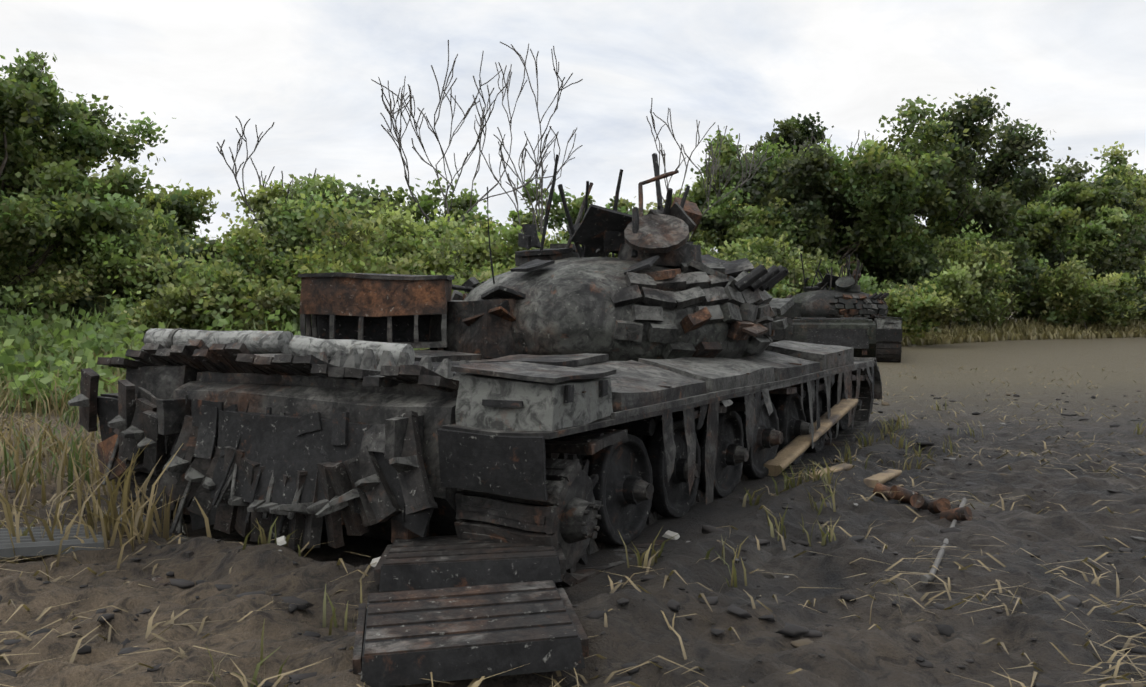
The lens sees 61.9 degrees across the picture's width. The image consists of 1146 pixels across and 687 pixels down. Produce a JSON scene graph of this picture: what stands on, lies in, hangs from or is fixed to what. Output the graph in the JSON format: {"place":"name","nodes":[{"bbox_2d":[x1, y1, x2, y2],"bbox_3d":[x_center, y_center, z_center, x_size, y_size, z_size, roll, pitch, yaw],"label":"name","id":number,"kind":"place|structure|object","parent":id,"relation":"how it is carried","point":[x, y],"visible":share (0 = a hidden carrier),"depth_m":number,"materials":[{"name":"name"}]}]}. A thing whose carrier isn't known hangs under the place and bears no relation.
{"place":"outdoors","nodes":[
{"label":"outdoors","id":0,"kind":"place"},
{"bbox_2d":[0,308,1145,686],"bbox_3d":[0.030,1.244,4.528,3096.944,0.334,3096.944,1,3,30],"label":"ground","id":1,"kind":"structure","parent":0,"point":[858,652],"depth_m":4.98,"materials":[{"name":"soil"}]},
{"bbox_2d":[0,524,104,557],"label":"ribbed panel","id":2,"kind":"object","parent":1,"relation":"on","point":[25,546],"visible":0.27,"depth_m":5.28,"materials":[{"name":"grey metal"}]},
{"bbox_2d":[0,370,210,580],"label":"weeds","id":3,"kind":"object","parent":1,"relation":"on","point":[22,446],"visible":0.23,"depth_m":6.74,"materials":[{"name":"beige plant"}]},
{"bbox_2d":[0,276,423,408],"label":"undergrowth","id":4,"kind":"object","parent":1,"relation":"on","point":[10,359],"visible":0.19,"depth_m":16.58,"materials":[{"name":"green plant"}]},
{"bbox_2d":[176,525,679,566],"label":"pale scraps","id":5,"kind":"object","parent":1,"relation":"on","point":[668,534],"visible":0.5,"depth_m":5.10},
{"bbox_2d":[352,535,588,686],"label":"wooden crates","id":6,"kind":"object","parent":1,"relation":"on","point":[474,609],"depth_m":3.89,"materials":[{"name":"wood"}]},
{"bbox_2d":[68,153,881,586],"bbox_3d":[0.416,-0.320,9.327,3.955,2.967,10.353,1,3,30],"label":"destroyed tank","id":7,"kind":"object","parent":1,"relation":"on","point":[576,401],"visible":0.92,"depth_m":6.03,"materials":[{"name":"metal"}]},
{"bbox_2d":[0,365,1145,686],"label":"dry grass","id":8,"kind":"structure","parent":1,"relation":"on","point":[558,673],"depth_m":4.66,"materials":[{"name":"beige plant"}]},
{"bbox_2d":[0,390,1145,686],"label":"grass blades","id":9,"kind":"object","parent":1,"relation":"on","point":[792,630],"visible":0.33,"depth_m":4.41,"materials":[{"name":"beige plant"}]},
{"bbox_2d":[0,48,1145,318],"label":"tree","id":10,"kind":"object","parent":1,"relation":"on","point":[804,188],"depth_m":35.59,"materials":[{"name":"green plant"}]},
{"bbox_2d":[0,181,1145,343],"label":"shrub","id":11,"kind":"object","parent":1,"relation":"on","point":[170,286],"depth_m":23.23,"materials":[{"name":"green plant"}]},
{"bbox_2d":[20,399,1145,686],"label":"grass sprigs","id":12,"kind":"object","parent":1,"relation":"on","point":[830,535],"depth_m":5.95,"materials":[{"name":"plant"}]},
{"bbox_2d":[216,40,983,245],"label":"bare trees","id":13,"kind":"object","parent":1,"relation":"on","point":[391,112],"visible":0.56,"depth_m":30.35,"materials":[{"name":"grey wood"}]},
{"bbox_2d":[764,398,857,476],"bbox_3d":[2.217,0.834,8.736,0.170,0.527,1.832,2,3,36],"label":"wooden plank","id":14,"kind":"object","parent":1,"relation":"on","point":[792,450],"visible":0.79,"depth_m":8.49,"materials":[{"name":"brown wood"}]},
{"bbox_2d":[809,463,852,478],"bbox_3d":[2.045,1.022,7.548,0.432,0.104,0.100,-2,3,-38],"label":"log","id":15,"kind":"object","parent":1,"relation":"on","point":[842,466],"visible":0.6,"depth_m":7.57,"materials":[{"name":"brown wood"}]},
{"bbox_2d":[769,253,902,362],"bbox_3d":[7.842,-1.181,28.800,3.625,3.003,9.962,1,2,16],"label":"distant tank","id":16,"kind":"object","parent":1,"relation":"on","point":[846,312],"visible":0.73,"depth_m":24.58,"materials":[{"name":"metal"}]},
{"bbox_2d":[864,469,901,487],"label":"wood block","id":17,"kind":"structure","parent":1,"relation":"on","point":[885,476],"depth_m":7.67,"materials":[{"name":"brown wood"}]},
{"bbox_2d":[873,482,971,521],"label":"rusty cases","id":18,"kind":"object","parent":1,"relation":"on","point":[942,506],"visible":0.88,"depth_m":6.55,"materials":[{"name":"brown metal"}]},
{"bbox_2d":[920,498,966,583],"bbox_3d":[2.353,1.183,5.957,0.065,0.044,2.300,1,3,27],"label":"stick","id":19,"kind":"object","parent":1,"relation":"on","point":[930,577],"visible":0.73,"depth_m":5.26,"materials":[{"name":"grey wood"}]},
{"bbox_2d":[0,297,1145,412],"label":"meadow grass","id":20,"kind":"structure","parent":0,"point":[1013,329],"depth_m":37.34,"materials":[{"name":"green plant"}]},
{"bbox_2d":[0,0,1145,254],"label":"sky","id":21,"kind":"structure","parent":0,"point":[1075,69],"materials":[{"name":"white"}]}
]}

